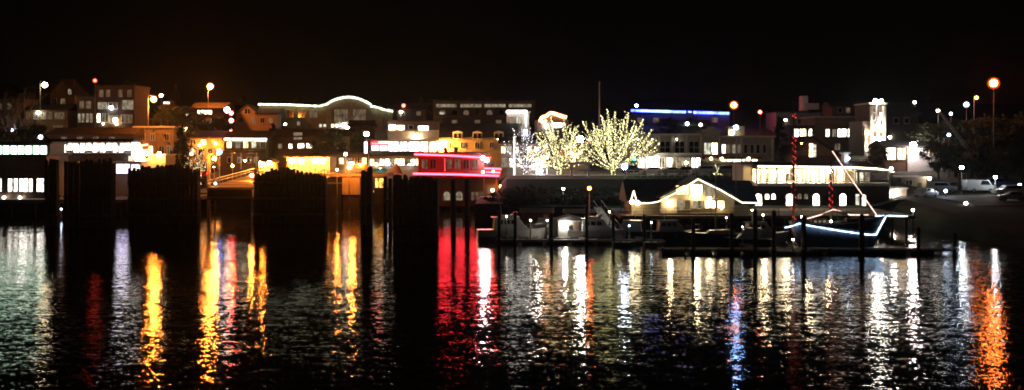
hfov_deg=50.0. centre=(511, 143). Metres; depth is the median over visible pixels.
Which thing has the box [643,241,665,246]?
dinghy
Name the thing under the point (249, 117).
gabled house
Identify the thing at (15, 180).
window
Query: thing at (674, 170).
quay railing
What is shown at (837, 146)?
window
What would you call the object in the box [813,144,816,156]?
window
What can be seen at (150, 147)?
window
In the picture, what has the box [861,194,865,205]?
window
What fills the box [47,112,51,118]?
window
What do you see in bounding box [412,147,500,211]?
neon building
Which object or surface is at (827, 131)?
window
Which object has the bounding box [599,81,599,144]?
flagpole
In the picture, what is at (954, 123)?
conifer tree
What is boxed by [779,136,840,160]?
pitched brown house
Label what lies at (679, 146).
window
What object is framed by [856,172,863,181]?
window
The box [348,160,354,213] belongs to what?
street lamp
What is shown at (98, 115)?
window
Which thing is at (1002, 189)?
parked car
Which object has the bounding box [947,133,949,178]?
street lamp
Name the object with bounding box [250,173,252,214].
street lamp
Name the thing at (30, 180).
window
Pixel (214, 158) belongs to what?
street lamp
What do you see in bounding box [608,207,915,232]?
wharf
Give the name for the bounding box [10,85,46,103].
broadleaf tree
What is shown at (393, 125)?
window
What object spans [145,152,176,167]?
loading shed
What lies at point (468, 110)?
apartment building
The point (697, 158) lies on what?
window
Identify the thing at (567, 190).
shrub
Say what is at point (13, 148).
window
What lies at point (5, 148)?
window
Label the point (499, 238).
dock piling
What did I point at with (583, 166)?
brown restaurant
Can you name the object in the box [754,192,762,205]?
window
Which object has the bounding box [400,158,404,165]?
window
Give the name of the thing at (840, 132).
window
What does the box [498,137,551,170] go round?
cafe building
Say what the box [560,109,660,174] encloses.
lit tree
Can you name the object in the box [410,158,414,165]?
window
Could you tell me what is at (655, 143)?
window
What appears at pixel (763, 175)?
window
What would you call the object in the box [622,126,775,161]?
grey stone building
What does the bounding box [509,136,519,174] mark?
utility pole
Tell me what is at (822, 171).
window
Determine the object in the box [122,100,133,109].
window
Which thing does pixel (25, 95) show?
ivy house
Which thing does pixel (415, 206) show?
pile cluster
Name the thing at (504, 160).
window
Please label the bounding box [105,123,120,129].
broadleaf tree
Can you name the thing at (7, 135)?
broadleaf tree
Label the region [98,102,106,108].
window
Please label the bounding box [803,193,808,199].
window
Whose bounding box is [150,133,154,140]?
window
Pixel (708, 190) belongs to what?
window
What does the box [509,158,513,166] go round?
window
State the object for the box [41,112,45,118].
window
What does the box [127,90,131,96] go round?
window
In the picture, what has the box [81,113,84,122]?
window
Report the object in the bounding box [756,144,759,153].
window
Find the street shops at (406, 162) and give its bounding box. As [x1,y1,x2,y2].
[369,151,423,187]
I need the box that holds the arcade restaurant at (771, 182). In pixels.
[732,152,893,205]
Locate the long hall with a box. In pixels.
[623,104,730,126]
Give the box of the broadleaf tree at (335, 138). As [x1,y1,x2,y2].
[305,126,348,155]
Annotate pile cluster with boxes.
[44,159,59,226]
[63,160,79,226]
[79,158,115,227]
[360,167,372,236]
[383,176,392,233]
[392,174,438,241]
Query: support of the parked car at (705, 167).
on the road at (615, 174)
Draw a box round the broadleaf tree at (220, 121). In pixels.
[201,116,232,130]
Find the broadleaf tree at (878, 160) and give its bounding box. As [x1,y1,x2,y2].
[863,144,890,172]
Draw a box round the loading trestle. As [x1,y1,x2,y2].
[320,170,393,212]
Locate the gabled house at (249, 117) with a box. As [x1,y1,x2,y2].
[236,104,282,130]
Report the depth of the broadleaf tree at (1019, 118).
210.21 m
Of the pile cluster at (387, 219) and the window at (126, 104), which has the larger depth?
the window at (126, 104)
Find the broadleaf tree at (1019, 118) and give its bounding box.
[997,111,1023,175]
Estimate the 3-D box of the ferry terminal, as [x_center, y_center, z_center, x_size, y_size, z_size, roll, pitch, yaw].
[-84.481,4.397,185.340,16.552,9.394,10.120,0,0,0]
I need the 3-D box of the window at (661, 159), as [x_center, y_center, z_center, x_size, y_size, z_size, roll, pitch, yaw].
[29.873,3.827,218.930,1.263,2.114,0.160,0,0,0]
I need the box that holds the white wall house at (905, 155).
[867,140,941,170]
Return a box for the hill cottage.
[46,78,89,103]
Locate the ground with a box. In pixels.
[149,100,1023,248]
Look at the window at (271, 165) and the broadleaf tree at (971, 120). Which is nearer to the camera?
the window at (271, 165)
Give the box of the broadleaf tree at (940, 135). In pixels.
[908,124,947,141]
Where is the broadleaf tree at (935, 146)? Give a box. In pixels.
[920,141,957,179]
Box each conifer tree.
[170,84,182,105]
[170,127,193,167]
[268,123,277,130]
[295,94,301,103]
[774,116,788,153]
[939,118,965,176]
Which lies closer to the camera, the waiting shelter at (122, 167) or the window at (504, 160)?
the waiting shelter at (122, 167)
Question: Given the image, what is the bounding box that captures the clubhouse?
[619,175,758,213]
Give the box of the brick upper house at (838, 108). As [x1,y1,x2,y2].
[820,101,868,115]
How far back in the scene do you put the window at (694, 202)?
148.15 m
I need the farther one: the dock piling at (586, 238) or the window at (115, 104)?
the window at (115, 104)
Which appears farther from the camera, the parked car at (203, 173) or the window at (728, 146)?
the window at (728, 146)
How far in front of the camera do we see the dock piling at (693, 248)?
118.24 m
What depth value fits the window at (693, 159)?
218.90 m
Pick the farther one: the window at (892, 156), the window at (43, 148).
the window at (892, 156)
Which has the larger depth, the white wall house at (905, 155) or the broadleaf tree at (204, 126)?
the broadleaf tree at (204, 126)
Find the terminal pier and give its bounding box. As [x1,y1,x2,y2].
[0,194,206,217]
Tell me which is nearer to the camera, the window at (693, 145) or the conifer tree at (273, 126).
the window at (693, 145)
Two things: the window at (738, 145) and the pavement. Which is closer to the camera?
the pavement
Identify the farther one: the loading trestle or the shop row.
the shop row
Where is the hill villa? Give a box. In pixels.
[394,104,430,119]
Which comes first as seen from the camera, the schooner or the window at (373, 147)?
the schooner
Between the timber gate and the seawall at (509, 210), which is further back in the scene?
the timber gate
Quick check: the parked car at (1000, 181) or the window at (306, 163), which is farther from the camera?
the window at (306, 163)
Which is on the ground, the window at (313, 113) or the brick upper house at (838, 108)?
the brick upper house at (838, 108)
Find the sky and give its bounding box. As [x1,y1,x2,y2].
[0,0,1023,106]
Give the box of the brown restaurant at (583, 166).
[558,142,589,169]
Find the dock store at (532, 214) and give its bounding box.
[519,208,554,225]
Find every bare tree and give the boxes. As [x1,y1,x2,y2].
[0,87,31,141]
[0,92,47,141]
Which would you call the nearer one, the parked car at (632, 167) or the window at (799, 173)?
the window at (799, 173)
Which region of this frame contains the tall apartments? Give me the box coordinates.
[159,101,191,125]
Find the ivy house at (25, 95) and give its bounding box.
[0,92,39,140]
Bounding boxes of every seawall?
[0,193,472,210]
[475,195,502,222]
[503,206,867,222]
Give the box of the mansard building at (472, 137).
[435,123,517,167]
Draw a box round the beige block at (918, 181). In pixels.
[892,176,930,186]
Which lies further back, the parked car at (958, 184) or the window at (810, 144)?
the window at (810, 144)
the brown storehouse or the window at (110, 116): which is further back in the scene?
the window at (110, 116)
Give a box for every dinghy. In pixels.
[612,241,635,246]
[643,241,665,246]
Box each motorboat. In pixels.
[476,206,548,240]
[525,206,557,238]
[567,213,628,238]
[619,208,653,238]
[646,209,699,239]
[723,227,771,246]
[739,209,788,241]
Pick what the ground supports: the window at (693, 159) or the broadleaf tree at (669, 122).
the broadleaf tree at (669, 122)
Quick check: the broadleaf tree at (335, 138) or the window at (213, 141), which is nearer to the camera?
the broadleaf tree at (335, 138)
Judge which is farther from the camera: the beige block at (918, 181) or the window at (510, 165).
the window at (510, 165)
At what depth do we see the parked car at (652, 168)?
199.61 m
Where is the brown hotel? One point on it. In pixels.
(832, 132)
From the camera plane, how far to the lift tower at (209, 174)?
175.70 m
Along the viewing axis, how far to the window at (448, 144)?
241.95 m
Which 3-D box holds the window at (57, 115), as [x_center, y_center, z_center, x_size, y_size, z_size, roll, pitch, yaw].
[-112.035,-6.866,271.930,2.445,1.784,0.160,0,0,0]
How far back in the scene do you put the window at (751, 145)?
237.97 m
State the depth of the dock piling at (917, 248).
118.25 m
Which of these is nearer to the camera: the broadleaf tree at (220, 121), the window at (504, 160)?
the window at (504, 160)
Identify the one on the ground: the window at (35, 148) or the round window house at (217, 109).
the round window house at (217, 109)
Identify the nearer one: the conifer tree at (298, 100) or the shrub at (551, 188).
the shrub at (551, 188)
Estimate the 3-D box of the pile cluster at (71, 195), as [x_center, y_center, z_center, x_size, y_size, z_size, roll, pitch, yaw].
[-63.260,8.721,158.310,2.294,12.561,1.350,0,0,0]
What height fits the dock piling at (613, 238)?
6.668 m
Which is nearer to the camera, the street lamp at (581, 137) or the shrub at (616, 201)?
the shrub at (616, 201)
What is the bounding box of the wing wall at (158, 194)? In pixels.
[127,164,200,224]
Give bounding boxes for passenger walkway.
[45,139,145,211]
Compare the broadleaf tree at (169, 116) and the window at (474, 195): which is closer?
the window at (474, 195)
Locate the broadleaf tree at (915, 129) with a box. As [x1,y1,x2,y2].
[903,122,935,139]
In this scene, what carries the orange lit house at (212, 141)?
on the ground
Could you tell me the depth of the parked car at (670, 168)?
199.10 m
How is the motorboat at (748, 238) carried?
on the water
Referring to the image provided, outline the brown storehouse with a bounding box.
[273,129,356,167]
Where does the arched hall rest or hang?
on the ground
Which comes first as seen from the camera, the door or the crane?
the door
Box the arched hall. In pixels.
[258,96,397,134]
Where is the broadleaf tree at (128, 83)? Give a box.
[118,79,140,85]
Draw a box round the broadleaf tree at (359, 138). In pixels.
[336,127,367,152]
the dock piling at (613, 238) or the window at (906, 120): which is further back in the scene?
the window at (906, 120)
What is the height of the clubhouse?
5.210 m
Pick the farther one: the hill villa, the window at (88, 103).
the hill villa
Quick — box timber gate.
[566,162,593,176]
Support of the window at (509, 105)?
in the apartment building at (468, 110)
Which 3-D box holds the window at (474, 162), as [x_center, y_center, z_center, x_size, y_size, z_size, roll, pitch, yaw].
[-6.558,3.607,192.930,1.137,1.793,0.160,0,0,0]
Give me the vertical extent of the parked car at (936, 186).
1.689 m
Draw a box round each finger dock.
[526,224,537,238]
[739,243,752,246]
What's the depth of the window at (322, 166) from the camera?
203.94 m
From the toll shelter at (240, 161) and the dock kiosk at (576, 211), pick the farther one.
the toll shelter at (240, 161)
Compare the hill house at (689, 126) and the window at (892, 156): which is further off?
the hill house at (689, 126)
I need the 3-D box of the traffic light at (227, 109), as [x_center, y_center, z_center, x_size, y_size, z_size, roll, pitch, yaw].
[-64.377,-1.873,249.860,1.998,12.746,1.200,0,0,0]
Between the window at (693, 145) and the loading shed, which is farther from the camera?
the window at (693, 145)
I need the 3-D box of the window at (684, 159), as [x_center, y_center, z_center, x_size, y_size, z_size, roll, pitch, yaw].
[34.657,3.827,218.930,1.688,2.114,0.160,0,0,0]
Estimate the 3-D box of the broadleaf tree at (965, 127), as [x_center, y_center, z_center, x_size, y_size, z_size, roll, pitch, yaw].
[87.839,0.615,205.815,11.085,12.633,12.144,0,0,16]
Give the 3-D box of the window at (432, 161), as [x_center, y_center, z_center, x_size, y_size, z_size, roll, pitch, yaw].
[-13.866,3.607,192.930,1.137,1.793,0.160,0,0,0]
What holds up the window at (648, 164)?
in the shop row
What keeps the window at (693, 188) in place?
in the clubhouse
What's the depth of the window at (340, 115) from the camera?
304.96 m
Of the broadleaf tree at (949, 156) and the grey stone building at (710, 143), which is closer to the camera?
the broadleaf tree at (949, 156)
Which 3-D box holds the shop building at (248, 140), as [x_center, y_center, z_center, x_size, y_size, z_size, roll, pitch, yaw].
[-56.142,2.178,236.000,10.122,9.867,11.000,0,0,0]
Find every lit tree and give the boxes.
[184,145,213,171]
[502,124,550,173]
[523,115,588,173]
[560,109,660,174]
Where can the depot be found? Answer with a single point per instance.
(361, 160)
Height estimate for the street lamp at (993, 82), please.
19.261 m
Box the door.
[574,223,578,229]
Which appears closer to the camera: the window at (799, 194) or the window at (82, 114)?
the window at (799, 194)
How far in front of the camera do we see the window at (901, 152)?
215.93 m
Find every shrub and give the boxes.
[480,191,517,204]
[498,193,524,202]
[500,187,510,193]
[509,186,532,195]
[509,192,538,204]
[515,190,549,204]
[521,184,549,194]
[528,191,558,204]
[540,186,556,193]
[544,191,566,203]
[553,193,582,204]
[556,187,572,193]
[568,192,592,203]
[571,188,584,194]
[579,189,605,202]
[583,190,618,204]
[586,187,597,193]
[597,190,621,204]
[607,190,623,204]
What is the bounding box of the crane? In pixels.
[936,108,977,179]
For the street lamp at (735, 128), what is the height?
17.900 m
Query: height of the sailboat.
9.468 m
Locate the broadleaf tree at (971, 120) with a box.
[943,118,982,151]
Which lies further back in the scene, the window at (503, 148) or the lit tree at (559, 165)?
the window at (503, 148)
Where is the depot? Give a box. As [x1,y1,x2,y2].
[328,153,370,176]
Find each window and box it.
[2,145,9,153]
[8,178,12,191]
[10,145,16,153]
[13,178,17,191]
[17,145,24,153]
[19,178,27,191]
[25,145,31,153]
[28,178,32,191]
[32,145,39,153]
[36,178,43,191]
[40,145,47,153]
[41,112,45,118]
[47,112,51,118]
[52,98,56,103]
[54,112,63,118]
[60,98,64,103]
[78,113,80,122]
[79,101,83,108]
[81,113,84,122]
[86,101,90,108]
[86,113,88,122]
[89,113,92,122]
[96,113,100,122]
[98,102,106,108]
[102,113,108,122]
[108,102,117,108]
[109,115,117,123]
[116,164,129,173]
[118,90,122,96]
[121,114,132,122]
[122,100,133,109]
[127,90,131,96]
[131,164,140,170]
[147,146,152,155]
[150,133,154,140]
[159,146,163,153]
[164,133,168,140]
[167,146,171,153]
[190,139,195,144]
[197,110,211,114]
[200,139,206,144]
[211,139,217,144]
[227,141,231,147]
[235,141,239,147]
[243,141,247,147]
[244,108,249,113]
[251,141,255,147]
[260,141,265,147]
[266,164,272,170]
[286,110,293,117]
[288,161,294,168]
[293,132,301,139]
[296,161,302,171]
[298,110,305,117]
[304,161,308,172]
[310,110,316,117]
[311,161,317,172]
[319,161,326,172]
[334,109,347,122]
[339,157,343,163]
[353,109,365,119]
[355,157,359,163]
[362,157,366,163]
[370,158,373,165]
[371,145,378,150]
[380,145,386,150]
[380,158,384,165]
[385,158,389,165]
[389,124,395,129]
[389,141,398,150]
[390,158,394,165]
[397,125,404,129]
[400,141,406,150]
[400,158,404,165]
[408,125,413,129]
[409,141,419,150]
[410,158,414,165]
[418,126,428,129]
[420,141,427,151]
[421,159,427,168]
[429,141,436,151]
[430,159,435,168]
[436,104,456,107]
[443,191,450,200]
[446,142,451,148]
[446,159,451,168]
[454,159,460,168]
[456,191,462,200]
[460,104,481,107]
[460,142,465,148]
[463,159,468,168]
[471,159,477,168]
[471,192,482,200]
[475,142,479,148]
[484,104,505,107]
[489,142,493,148]
[501,146,505,153]
[502,158,506,167]
[508,104,531,107]
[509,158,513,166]
[516,116,520,123]
[634,141,643,152]
[637,157,643,167]
[646,157,656,167]
[647,141,657,152]
[659,157,664,167]
[660,141,669,152]
[666,157,671,166]
[673,157,680,167]
[674,141,684,152]
[675,185,688,194]
[676,199,682,209]
[682,157,689,165]
[684,199,690,209]
[689,141,698,152]
[689,184,702,195]
[691,157,695,167]
[692,200,702,208]
[696,157,699,167]
[704,143,710,154]
[704,186,714,196]
[705,200,714,208]
[711,143,717,154]
[712,118,717,122]
[717,200,724,208]
[721,144,725,153]
[726,144,730,153]
[732,144,735,153]
[737,144,740,153]
[743,144,747,153]
[750,144,753,153]
[752,169,759,181]
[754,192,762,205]
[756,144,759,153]
[761,169,767,181]
[762,144,766,153]
[764,193,769,199]
[769,169,775,181]
[771,193,775,199]
[777,169,784,181]
[785,192,791,205]
[787,169,791,181]
[797,169,801,181]
[797,193,801,199]
[800,129,805,135]
[803,169,809,181]
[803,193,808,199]
[809,143,812,156]
[811,169,817,181]
[812,192,820,205]
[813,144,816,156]
[820,169,826,181]
[825,129,829,136]
[827,196,832,205]
[828,169,833,181]
[832,129,836,136]
[834,143,840,149]
[836,169,843,181]
[837,129,845,136]
[838,192,846,205]
[855,194,859,205]
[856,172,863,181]
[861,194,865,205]
[864,171,869,181]
[885,148,895,159]
[893,118,898,123]
[897,148,905,159]
[904,118,909,123]
[905,180,912,185]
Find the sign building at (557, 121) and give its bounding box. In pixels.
[534,112,568,148]
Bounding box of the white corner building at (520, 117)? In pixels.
[505,110,529,136]
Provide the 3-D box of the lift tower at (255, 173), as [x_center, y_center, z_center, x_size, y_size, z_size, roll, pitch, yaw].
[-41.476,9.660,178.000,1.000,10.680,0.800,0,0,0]
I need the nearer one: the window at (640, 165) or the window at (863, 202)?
the window at (863, 202)
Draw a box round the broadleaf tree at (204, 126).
[166,105,213,130]
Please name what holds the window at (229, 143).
in the shop building at (248, 140)
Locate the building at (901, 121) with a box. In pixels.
[886,106,920,139]
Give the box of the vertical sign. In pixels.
[363,141,367,152]
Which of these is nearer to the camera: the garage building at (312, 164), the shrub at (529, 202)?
the shrub at (529, 202)
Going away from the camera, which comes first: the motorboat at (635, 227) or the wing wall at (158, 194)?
the motorboat at (635, 227)
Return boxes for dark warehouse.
[46,125,143,163]
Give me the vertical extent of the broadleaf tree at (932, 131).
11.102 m
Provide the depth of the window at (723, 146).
237.97 m
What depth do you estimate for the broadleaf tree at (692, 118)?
299.85 m
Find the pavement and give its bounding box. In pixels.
[512,175,731,175]
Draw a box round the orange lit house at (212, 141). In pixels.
[185,127,226,166]
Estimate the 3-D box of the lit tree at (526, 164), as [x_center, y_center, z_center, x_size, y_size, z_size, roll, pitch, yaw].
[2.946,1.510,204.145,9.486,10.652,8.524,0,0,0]
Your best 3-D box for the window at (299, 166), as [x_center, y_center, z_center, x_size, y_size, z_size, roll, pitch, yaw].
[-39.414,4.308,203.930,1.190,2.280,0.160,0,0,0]
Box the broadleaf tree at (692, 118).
[686,116,698,119]
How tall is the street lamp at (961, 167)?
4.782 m
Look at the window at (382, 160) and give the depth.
215.93 m
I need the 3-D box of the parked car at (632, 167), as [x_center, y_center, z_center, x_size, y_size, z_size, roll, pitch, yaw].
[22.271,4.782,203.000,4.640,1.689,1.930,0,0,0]
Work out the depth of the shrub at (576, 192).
176.47 m
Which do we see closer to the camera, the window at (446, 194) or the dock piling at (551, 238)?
the dock piling at (551, 238)
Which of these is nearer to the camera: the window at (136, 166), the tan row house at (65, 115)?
the window at (136, 166)
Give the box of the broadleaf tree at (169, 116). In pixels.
[146,103,203,154]
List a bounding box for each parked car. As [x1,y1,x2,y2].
[201,170,206,176]
[201,178,204,186]
[211,163,217,169]
[620,165,643,173]
[639,167,662,174]
[662,167,685,174]
[678,166,693,171]
[690,165,714,174]
[716,165,731,174]
[913,188,938,196]
[925,182,957,191]
[949,182,971,190]
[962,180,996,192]
[983,178,1012,185]
[991,185,1023,194]
[995,191,1023,200]
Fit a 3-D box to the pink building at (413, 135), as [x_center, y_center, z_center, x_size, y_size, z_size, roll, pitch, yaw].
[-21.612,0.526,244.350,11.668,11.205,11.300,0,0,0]
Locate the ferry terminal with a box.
[0,142,71,197]
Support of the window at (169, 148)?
in the tan building at (159, 143)
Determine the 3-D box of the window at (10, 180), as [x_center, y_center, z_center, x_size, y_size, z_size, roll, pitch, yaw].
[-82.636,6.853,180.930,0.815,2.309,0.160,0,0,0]
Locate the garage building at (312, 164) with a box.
[283,156,338,177]
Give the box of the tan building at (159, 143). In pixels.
[132,126,187,165]
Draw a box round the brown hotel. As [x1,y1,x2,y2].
[780,116,854,149]
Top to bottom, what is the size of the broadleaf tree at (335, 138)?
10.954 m
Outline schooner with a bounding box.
[785,100,908,246]
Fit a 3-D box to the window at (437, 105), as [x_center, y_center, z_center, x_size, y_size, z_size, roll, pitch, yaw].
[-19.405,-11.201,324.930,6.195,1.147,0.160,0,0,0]
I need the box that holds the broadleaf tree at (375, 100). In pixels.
[369,97,377,105]
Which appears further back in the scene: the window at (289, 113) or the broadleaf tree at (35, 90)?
the broadleaf tree at (35, 90)
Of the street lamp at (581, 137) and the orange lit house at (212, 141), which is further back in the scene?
the orange lit house at (212, 141)
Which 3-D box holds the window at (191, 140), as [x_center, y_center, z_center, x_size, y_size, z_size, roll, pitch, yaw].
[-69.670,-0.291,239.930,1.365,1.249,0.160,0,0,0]
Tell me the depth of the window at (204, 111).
291.92 m
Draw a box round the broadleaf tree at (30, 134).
[12,120,49,141]
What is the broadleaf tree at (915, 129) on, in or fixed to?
on the ground
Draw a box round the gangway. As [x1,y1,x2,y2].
[593,200,623,238]
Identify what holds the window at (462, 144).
in the mansard building at (472, 137)
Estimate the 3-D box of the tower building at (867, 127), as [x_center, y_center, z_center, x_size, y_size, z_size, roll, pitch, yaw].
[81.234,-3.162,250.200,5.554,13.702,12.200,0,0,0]
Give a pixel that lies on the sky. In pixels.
(393, 52)
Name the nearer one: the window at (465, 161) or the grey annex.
the window at (465, 161)
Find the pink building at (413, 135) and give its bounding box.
[387,120,442,151]
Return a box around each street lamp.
[40,81,46,124]
[148,95,155,153]
[208,82,212,119]
[213,156,215,218]
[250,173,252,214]
[336,168,337,213]
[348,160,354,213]
[577,135,582,173]
[588,186,590,215]
[622,163,626,205]
[731,101,736,108]
[734,126,737,192]
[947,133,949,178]
[960,166,962,193]
[990,78,996,177]
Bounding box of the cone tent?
[388,163,402,174]
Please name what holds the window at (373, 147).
in the shop at (379, 144)
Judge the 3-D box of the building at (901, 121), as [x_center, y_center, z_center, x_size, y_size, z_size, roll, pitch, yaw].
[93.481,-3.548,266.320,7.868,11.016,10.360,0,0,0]
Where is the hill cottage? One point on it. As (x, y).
(64, 91)
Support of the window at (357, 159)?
in the depot
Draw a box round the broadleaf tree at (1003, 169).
[980,145,1022,178]
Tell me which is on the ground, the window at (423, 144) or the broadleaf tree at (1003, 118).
the broadleaf tree at (1003, 118)
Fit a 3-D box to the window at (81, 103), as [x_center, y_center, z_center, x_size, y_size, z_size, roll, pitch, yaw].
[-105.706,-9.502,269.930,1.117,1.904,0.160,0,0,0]
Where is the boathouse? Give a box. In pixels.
[554,214,582,238]
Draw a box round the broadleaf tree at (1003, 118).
[970,114,1015,167]
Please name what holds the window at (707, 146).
in the grey stone building at (710, 143)
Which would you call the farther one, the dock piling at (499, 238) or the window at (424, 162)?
the window at (424, 162)
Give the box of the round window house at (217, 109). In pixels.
[190,102,234,130]
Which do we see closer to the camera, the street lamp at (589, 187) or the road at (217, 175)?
the street lamp at (589, 187)
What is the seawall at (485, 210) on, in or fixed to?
on the ground
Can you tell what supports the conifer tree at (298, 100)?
on the ground
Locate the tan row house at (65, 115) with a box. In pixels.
[25,104,76,141]
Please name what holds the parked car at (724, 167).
on the road at (615, 174)
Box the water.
[0,211,1023,389]
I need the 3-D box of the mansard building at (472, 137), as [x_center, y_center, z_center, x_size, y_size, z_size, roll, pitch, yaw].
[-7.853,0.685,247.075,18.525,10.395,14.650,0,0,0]
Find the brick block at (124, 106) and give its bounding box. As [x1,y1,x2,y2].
[76,85,150,127]
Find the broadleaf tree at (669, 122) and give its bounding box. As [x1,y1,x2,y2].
[653,117,679,133]
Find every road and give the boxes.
[201,107,238,192]
[512,174,731,174]
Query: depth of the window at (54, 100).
299.94 m
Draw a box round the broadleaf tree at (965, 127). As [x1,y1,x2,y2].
[949,114,1011,177]
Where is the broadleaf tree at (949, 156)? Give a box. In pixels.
[934,140,981,181]
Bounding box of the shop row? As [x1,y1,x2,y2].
[609,153,702,169]
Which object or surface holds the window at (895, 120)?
in the building at (901, 121)
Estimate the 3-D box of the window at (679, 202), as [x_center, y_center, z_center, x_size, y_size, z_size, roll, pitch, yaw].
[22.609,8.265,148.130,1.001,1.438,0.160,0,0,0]
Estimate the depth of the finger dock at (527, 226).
151.52 m
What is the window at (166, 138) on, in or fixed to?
in the tan building at (159, 143)
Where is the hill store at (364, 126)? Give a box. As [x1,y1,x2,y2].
[347,120,376,152]
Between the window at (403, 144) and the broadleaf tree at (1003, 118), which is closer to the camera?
the broadleaf tree at (1003, 118)
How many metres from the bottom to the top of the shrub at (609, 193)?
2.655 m
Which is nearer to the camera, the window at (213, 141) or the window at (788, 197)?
the window at (788, 197)
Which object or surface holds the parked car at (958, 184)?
on the parking lot
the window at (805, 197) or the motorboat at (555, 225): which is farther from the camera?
the window at (805, 197)
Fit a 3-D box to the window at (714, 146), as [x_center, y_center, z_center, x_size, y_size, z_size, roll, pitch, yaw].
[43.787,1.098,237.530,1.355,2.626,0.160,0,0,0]
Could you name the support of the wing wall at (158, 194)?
in the water
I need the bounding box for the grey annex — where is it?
[765,96,821,132]
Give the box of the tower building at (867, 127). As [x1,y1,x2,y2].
[849,99,887,155]
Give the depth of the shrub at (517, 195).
170.90 m
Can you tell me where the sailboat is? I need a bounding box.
[683,168,750,242]
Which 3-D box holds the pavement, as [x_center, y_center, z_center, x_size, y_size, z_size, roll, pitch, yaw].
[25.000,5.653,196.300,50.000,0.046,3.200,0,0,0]
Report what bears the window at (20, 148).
in the ferry terminal
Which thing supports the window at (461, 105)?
in the apartment building at (468, 110)
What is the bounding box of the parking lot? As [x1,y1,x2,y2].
[931,195,1023,204]
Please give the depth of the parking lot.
164.82 m
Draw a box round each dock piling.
[451,179,455,234]
[465,178,469,234]
[497,210,501,244]
[513,211,517,244]
[549,212,553,244]
[584,205,588,244]
[611,214,615,240]
[642,214,646,240]
[691,217,695,254]
[729,212,733,254]
[752,209,757,254]
[770,210,776,254]
[800,215,807,255]
[858,214,865,255]
[915,227,920,254]
[952,232,957,254]
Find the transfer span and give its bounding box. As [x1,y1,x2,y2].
[206,167,293,198]
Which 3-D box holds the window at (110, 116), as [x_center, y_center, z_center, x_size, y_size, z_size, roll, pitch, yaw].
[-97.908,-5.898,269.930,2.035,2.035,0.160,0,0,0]
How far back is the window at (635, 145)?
237.97 m
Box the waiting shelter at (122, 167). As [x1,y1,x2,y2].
[112,161,149,195]
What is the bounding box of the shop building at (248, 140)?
[222,131,275,158]
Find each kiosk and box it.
[257,158,280,173]
[563,209,595,217]
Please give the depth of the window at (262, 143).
231.94 m
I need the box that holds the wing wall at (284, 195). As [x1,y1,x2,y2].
[253,167,327,223]
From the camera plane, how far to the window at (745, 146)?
237.91 m
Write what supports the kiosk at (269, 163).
on the ground
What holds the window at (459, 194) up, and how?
in the neon building at (445, 167)
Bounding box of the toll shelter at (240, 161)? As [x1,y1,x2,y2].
[216,151,264,182]
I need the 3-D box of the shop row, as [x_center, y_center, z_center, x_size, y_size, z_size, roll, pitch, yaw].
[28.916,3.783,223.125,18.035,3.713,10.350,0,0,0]
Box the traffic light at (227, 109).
[224,107,232,130]
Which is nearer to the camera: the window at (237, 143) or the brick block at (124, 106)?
the window at (237, 143)
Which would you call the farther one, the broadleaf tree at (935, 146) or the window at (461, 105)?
the window at (461, 105)
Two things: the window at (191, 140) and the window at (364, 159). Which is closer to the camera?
the window at (364, 159)
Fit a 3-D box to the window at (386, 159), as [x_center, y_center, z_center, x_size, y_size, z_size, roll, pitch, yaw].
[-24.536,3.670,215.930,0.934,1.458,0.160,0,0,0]
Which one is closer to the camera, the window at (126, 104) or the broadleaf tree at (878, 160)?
the broadleaf tree at (878, 160)
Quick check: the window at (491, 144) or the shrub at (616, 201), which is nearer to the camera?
the shrub at (616, 201)
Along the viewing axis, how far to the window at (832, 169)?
172.49 m
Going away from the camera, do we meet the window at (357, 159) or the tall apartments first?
the window at (357, 159)
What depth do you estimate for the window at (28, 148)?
182.23 m
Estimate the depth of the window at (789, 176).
172.49 m
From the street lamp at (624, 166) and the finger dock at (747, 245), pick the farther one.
the street lamp at (624, 166)
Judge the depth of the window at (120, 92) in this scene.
269.98 m
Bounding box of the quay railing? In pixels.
[626,170,731,176]
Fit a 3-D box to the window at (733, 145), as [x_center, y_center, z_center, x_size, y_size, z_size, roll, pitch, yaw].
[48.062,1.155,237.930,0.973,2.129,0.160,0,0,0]
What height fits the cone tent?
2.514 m
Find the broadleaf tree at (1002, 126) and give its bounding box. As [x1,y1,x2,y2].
[975,118,1023,179]
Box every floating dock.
[495,239,664,243]
[657,247,952,253]
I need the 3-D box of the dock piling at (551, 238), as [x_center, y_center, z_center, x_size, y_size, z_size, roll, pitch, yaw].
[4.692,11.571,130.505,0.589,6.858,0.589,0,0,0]
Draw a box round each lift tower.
[204,153,213,218]
[252,170,259,177]
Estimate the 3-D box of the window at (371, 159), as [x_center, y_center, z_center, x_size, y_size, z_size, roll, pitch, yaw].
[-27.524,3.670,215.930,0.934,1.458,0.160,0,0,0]
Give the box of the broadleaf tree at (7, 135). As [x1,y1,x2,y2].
[0,121,26,141]
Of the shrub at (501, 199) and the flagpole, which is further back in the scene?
the flagpole
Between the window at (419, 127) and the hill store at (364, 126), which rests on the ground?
the hill store at (364, 126)
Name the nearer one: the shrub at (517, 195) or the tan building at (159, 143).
the shrub at (517, 195)
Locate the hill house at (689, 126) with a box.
[673,120,711,133]
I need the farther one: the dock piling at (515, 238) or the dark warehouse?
the dark warehouse
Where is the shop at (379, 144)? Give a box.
[369,139,388,150]
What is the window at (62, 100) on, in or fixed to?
in the hill cottage
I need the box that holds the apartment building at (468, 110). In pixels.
[431,97,536,123]
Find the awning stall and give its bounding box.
[373,168,386,176]
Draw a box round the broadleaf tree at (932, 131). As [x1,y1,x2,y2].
[911,118,967,171]
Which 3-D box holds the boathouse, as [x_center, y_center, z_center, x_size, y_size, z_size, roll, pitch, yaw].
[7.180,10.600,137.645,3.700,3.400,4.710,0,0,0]

